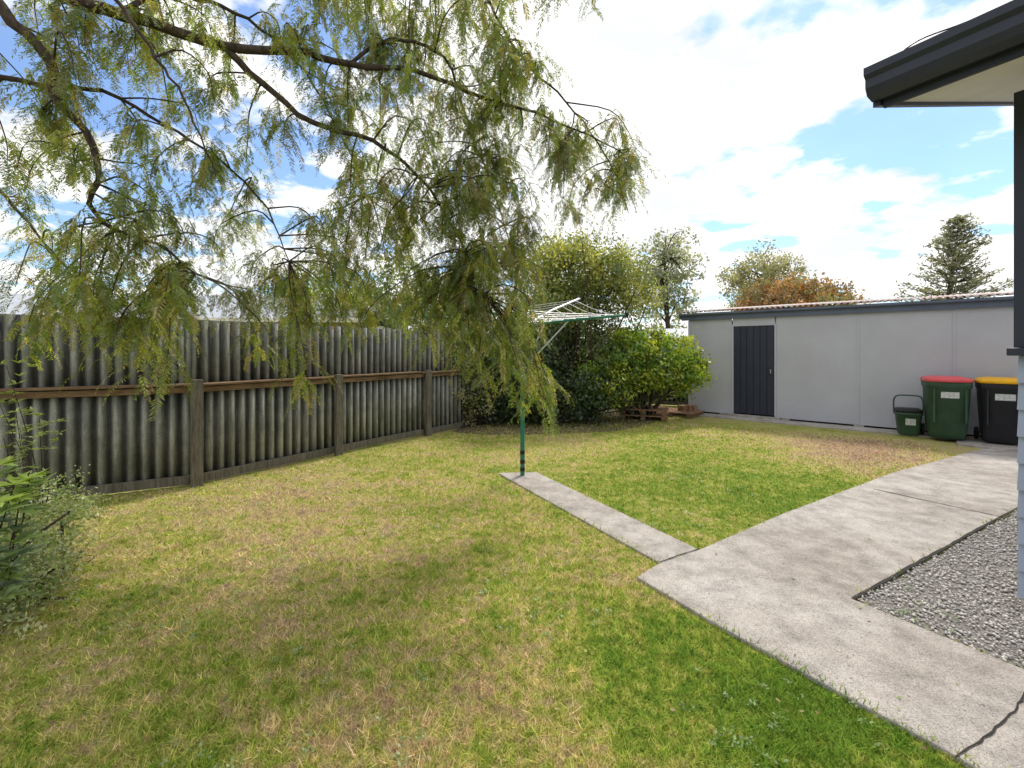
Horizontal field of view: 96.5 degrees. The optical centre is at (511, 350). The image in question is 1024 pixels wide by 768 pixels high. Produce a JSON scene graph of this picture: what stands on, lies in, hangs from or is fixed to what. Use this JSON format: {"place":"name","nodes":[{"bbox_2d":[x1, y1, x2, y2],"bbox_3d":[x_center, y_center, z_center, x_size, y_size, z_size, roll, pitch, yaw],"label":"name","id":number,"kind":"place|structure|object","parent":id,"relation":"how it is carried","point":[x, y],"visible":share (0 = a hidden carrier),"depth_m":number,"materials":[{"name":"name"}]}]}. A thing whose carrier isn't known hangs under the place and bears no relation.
{"place":"outdoors","nodes":[
{"label":"outdoors","id":0,"kind":"place"},
{"bbox_2d":[0,0,1013,337],"label":"sky","id":1,"kind":"structure","parent":0,"point":[760,121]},
{"bbox_2d":[0,403,1022,767],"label":"lawn","id":2,"kind":"structure","parent":0,"point":[952,447],"depth_m":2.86,"materials":[{"name":"green plant"}]},
{"bbox_2d":[0,455,56,611],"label":"broadleaf shrub","id":3,"kind":"object","parent":2,"relation":"on","point":[23,490],"visible":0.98,"depth_m":2.41,"materials":[{"name":"green plant"}]},
{"bbox_2d":[0,359,68,557],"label":"wispy shrub","id":4,"kind":"object","parent":2,"relation":"on","point":[40,433],"visible":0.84,"depth_m":3.28,"materials":[{"name":"green plant"}]},
{"bbox_2d":[0,464,112,640],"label":"grey leaf shrub","id":5,"kind":"object","parent":2,"relation":"on","point":[43,573],"visible":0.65,"depth_m":2.89,"materials":[{"name":"green plant"}]},
{"bbox_2d":[0,314,191,503],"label":"corrugated fence","id":6,"kind":"object","parent":2,"relation":"on","point":[118,442],"visible":0.59,"depth_m":4.72,"materials":[{"name":"grey metal"}]},
{"bbox_2d":[262,322,391,328],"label":"walls","id":7,"kind":"structure","parent":2,"relation":"on","point":[380,327],"depth_m":12.21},
{"bbox_2d":[77,295,405,329],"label":"roof","id":8,"kind":"structure","parent":7,"relation":"on","point":[215,313],"depth_m":12.96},
{"bbox_2d":[0,0,668,438],"label":"weeping tree","id":9,"kind":"object","parent":2,"relation":"on","point":[466,298],"visible":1,"depth_m":3.56,"materials":[{"name":"green plant"}]},
{"bbox_2d":[178,319,559,487],"bbox_3d":[-0.846,0.595,9.238,0.319,1.910,10.061,0,0,34],"label":"corrugated fence","id":10,"kind":"object","parent":2,"relation":"on","point":[237,416],"visible":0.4,"depth_m":6.31,"materials":[{"name":"grey metal"}]},
{"bbox_2d":[267,247,501,330],"bbox_3d":[-4.202,-0.702,13.108,8.547,4.473,4.487,0,0,27],"label":"hedge","id":11,"kind":"object","parent":2,"relation":"on","point":[389,319],"visible":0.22,"depth_m":12.25,"materials":[{"name":"green plant"}]},
{"bbox_2d":[0,438,968,767],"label":"fallen leaves","id":12,"kind":"object","parent":2,"relation":"on","point":[556,670],"visible":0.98,"depth_m":1.91,"materials":[{"name":"plant"}]},
{"bbox_2d":[93,467,959,767],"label":"clover","id":13,"kind":"object","parent":2,"relation":"on","point":[725,693],"visible":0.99,"depth_m":2.39,"materials":[{"name":"green plant"}]},
{"bbox_2d":[452,405,658,434],"bbox_3d":[1.208,1.494,10.198,5.877,0.001,3.479,0,0,-42],"label":"garden bed","id":14,"kind":"object","parent":2,"relation":"on","point":[461,429],"visible":0.44,"depth_m":9.01,"materials":[{"name":"soil"}]},
{"bbox_2d":[415,297,514,426],"bbox_3d":[-0.977,0.175,9.424,2.249,2.769,1.962,0,0,0],"label":"olive shrub","id":15,"kind":"object","parent":14,"relation":"on","point":[471,419],"visible":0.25,"depth_m":8.96,"materials":[{"name":"green plant"}]},
{"bbox_2d":[466,317,636,427],"bbox_3d":[0.680,0.478,9.755,3.911,2.578,2.744,0,0,0],"label":"dark shrub","id":16,"kind":"object","parent":14,"relation":"on","point":[589,403],"visible":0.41,"depth_m":9.19,"materials":[{"name":"green plant"}]},
{"bbox_2d":[473,228,671,426],"bbox_3d":[1.023,-0.498,10.277,5.417,4.624,3.636,0,0,0],"label":"shrub","id":17,"kind":"object","parent":14,"relation":"on","point":[596,336],"visible":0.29,"depth_m":9.82,"materials":[{"name":"green plant"}]},
{"bbox_2d":[519,221,672,416],"bbox_3d":[1.785,-0.634,10.126,3.674,4.315,2.523,0,0,0],"label":"yellow green shrub","id":18,"kind":"object","parent":14,"relation":"on","point":[588,256],"visible":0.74,"depth_m":9.88,"materials":[{"name":"green plant"}]},
{"bbox_2d":[563,320,717,419],"bbox_3d":[2.746,0.428,9.795,3.341,2.186,1.928,0,0,-21],"label":"lime shrub","id":19,"kind":"object","parent":14,"relation":"on","point":[682,365],"visible":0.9,"depth_m":9.59,"materials":[{"name":"green plant"}]},
{"bbox_2d":[620,405,668,421],"bbox_3d":[2.942,1.383,10.146,1.000,0.235,0.800,0,0,20],"label":"timber pallet","id":20,"kind":"object","parent":14,"relation":"on","point":[664,413],"visible":0.74,"depth_m":9.83,"materials":[{"name":"brown wood"}]},
{"bbox_2d":[580,338,687,404],"bbox_3d":[6.548,0.595,11.585,10.056,1.910,0.318,0,0,22],"label":"corrugated fence","id":21,"kind":"object","parent":2,"relation":"on","point":[677,400],"visible":0.02,"depth_m":12.45,"materials":[{"name":"grey metal"}]},
{"bbox_2d":[657,408,704,418],"bbox_3d":[3.854,1.445,10.656,1.000,0.110,0.800,0,0,43],"label":"timber pallet","id":22,"kind":"object","parent":2,"relation":"on","point":[673,412],"visible":0.56,"depth_m":10.37,"materials":[{"name":"brown wood"}]},
{"bbox_2d":[677,404,697,415],"bbox_3d":[4.078,1.385,10.644,0.416,0.230,0.296,0,0,-17],"label":"brick pile","id":23,"kind":"object","parent":22,"relation":"on","point":[688,407],"visible":0.62,"depth_m":10.55,"materials":[{"name":"brown brick"}]},
{"bbox_2d":[679,291,1018,450],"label":"garden shed","id":24,"kind":"structure","parent":2,"relation":"on","point":[858,367],"depth_m":8.98,"materials":[{"name":"paint"}]},
{"bbox_2d":[893,394,923,434],"bbox_3d":[7.020,1.124,8.100,0.426,0.692,0.414,0,0,34],"label":"food scrap caddy","id":25,"kind":"object","parent":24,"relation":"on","point":[908,420],"visible":1,"depth_m":7.98,"materials":[{"name":"green plastic"}]},
{"bbox_2d":[974,377,1017,443],"bbox_3d":[7.807,0.947,7.288,0.604,1.044,0.791,0,0,40],"label":"wheelie bin","id":26,"kind":"object","parent":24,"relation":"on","point":[997,398],"visible":0.77,"depth_m":7.11,"materials":[{"name":"grey plastic"}]},
{"bbox_2d":[857,510,1023,668],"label":"gravel bed","id":27,"kind":"object","parent":2,"relation":"on","point":[983,617],"visible":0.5,"depth_m":2.77,"materials":[{"name":"grey gravel"}]},
{"bbox_2d":[920,375,973,439],"bbox_3d":[7.276,0.947,7.668,0.604,1.044,0.791,0,0,34],"label":"wheelie bin","id":28,"kind":"object","parent":2,"relation":"on","point":[946,399],"visible":0.95,"depth_m":7.45,"materials":[{"name":"green plastic"}]},
{"bbox_2d":[499,472,696,563],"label":"concrete path","id":29,"kind":"structure","parent":0,"point":[652,541],"depth_m":4.02,"materials":[{"name":"grey concrete"}]},
{"bbox_2d":[421,296,628,475],"bbox_3d":[0.210,0.380,5.485,2.211,2.280,1.626,0,0,-28],"label":"rotary clothesline","id":30,"kind":"object","parent":29,"relation":"on","point":[522,436],"visible":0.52,"depth_m":5.45,"materials":[{"name":"green metal"}]},
{"bbox_2d":[637,448,1023,767],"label":"concrete path","id":31,"kind":"structure","parent":0,"point":[769,585],"depth_m":2.76,"materials":[{"name":"grey concrete"}]},
{"bbox_2d":[660,489,1023,758],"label":"path joints","id":32,"kind":"object","parent":31,"relation":"on","point":[990,733],"visible":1,"depth_m":3.00,"materials":[{"name":"grey concrete"}]},
{"bbox_2d":[904,56,1023,101],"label":"soffit and roof","id":33,"kind":"structure","parent":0,"point":[1004,82],"depth_m":2.70,"materials":[{"name":"paint"}]},
{"bbox_2d":[873,100,1013,107],"bbox_3d":[4.280,-2.132,3.829,5.290,1.593,0.037,0,0,-30],"label":"barge board","id":34,"kind":"object","parent":33,"relation":"attached to","point":[878,104],"visible":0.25,"depth_m":2.94,"materials":[{"name":"black paint"}]},
{"bbox_2d":[883,44,1023,107],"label":"eave fascia","id":35,"kind":"structure","parent":33,"relation":"attached to","point":[979,67],"depth_m":2.24,"materials":[{"name":"black paint"}]},
{"bbox_3d":[6.138,-2.243,0.667,5.450,1.485,7.400,0,0,-30],"label":"roofing","id":36,"kind":"object","parent":33,"relation":"on","visible":0},
{"bbox_2d":[904,19,970,49],"bbox_3d":[2.158,-1.570,2.266,0.430,0.107,0.017,0,0,38],"label":"roof cable","id":37,"kind":"object","parent":36,"relation":"on","point":[932,34],"visible":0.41,"depth_m":2.30,"materials":[{"name":"black plastic"}]},
{"bbox_2d":[863,0,1023,101],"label":"gutter","id":38,"kind":"object","parent":36,"relation":"attached to","point":[992,32],"visible":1,"depth_m":2.18,"materials":[{"name":"black paint"}]},
{"label":"ground","id":39,"kind":"structure","parent":0,"visible":0},
{"bbox_2d":[409,312,689,355],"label":"distant trees","id":40,"kind":"object","parent":39,"relation":"on","point":[671,326],"depth_m":53.69,"materials":[{"name":"green plant"}]},
{"bbox_2d":[625,226,709,329],"bbox_3d":[9.326,-2.969,27.887,4.704,9.152,4.501,0,0,38],"label":"gum tree","id":41,"kind":"object","parent":39,"relation":"on","point":[675,275],"visible":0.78,"depth_m":27.69,"materials":[{"name":"green plant"}]},
{"bbox_2d":[715,238,818,307],"bbox_3d":[18.878,-3.377,34.132,7.540,9.968,6.270,0,0,0],"label":"willow tree","id":42,"kind":"object","parent":39,"relation":"on","point":[764,269],"visible":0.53,"depth_m":33.58,"materials":[{"name":"green plant"}]},
{"bbox_2d":[727,271,869,310],"bbox_3d":[15.350,-1.365,25.063,6.357,5.953,6.691,0,0,-30],"label":"copper leaf tree","id":43,"kind":"object","parent":39,"relation":"on","point":[781,294],"visible":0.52,"depth_m":24.12,"materials":[{"name":"orange plant"}]},
{"bbox_2d":[891,212,1013,301],"bbox_3d":[26.765,-3.410,27.805,6.275,10.025,6.682,0,0,0],"label":"conifer tree","id":44,"kind":"object","parent":39,"relation":"on","point":[957,261],"visible":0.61,"depth_m":27.63,"materials":[{"name":"green plant"}]},
{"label":"walls","id":45,"kind":"object","parent":39,"relation":"on","visible":0},
{"bbox_2d":[0,293,130,315],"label":"roof","id":46,"kind":"structure","parent":45,"relation":"on","point":[15,300],"depth_m":10.99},
{"bbox_2d":[141,317,362,321],"bbox_3d":[-7.993,-0.785,11.551,8.300,0.110,0.090,0,0,-3],"label":"gutter","id":47,"kind":"object","parent":45,"relation":"on","point":[219,318],"visible":0.04,"depth_m":11.57,"materials":[{"name":"paint"}]},
{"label":"walls","id":48,"kind":"object","parent":39,"relation":"on","visible":0},
{"bbox_2d":[649,328,687,337],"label":"roof","id":49,"kind":"structure","parent":48,"relation":"on","point":[679,330],"depth_m":21.94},
{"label":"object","id":50,"kind":"object","parent":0,"visible":0},
{"bbox_2d":[1017,356,1023,598],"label":"boards","id":51,"kind":"object","parent":50,"relation":"attached to","point":[1020,483],"visible":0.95,"depth_m":2.56,"materials":[{"name":"paint"}]},
{"bbox_2d":[1006,348,1023,355],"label":"window sill","id":52,"kind":"structure","parent":51,"relation":"on","point":[1014,351],"depth_m":2.53,"materials":[{"name":"grey paint"}]},
{"bbox_2d":[1014,90,1023,347],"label":"frame corner","id":53,"kind":"object","parent":52,"relation":"on","point":[1018,219],"visible":1,"depth_m":2.55,"materials":[{"name":"black paint"}]}
]}

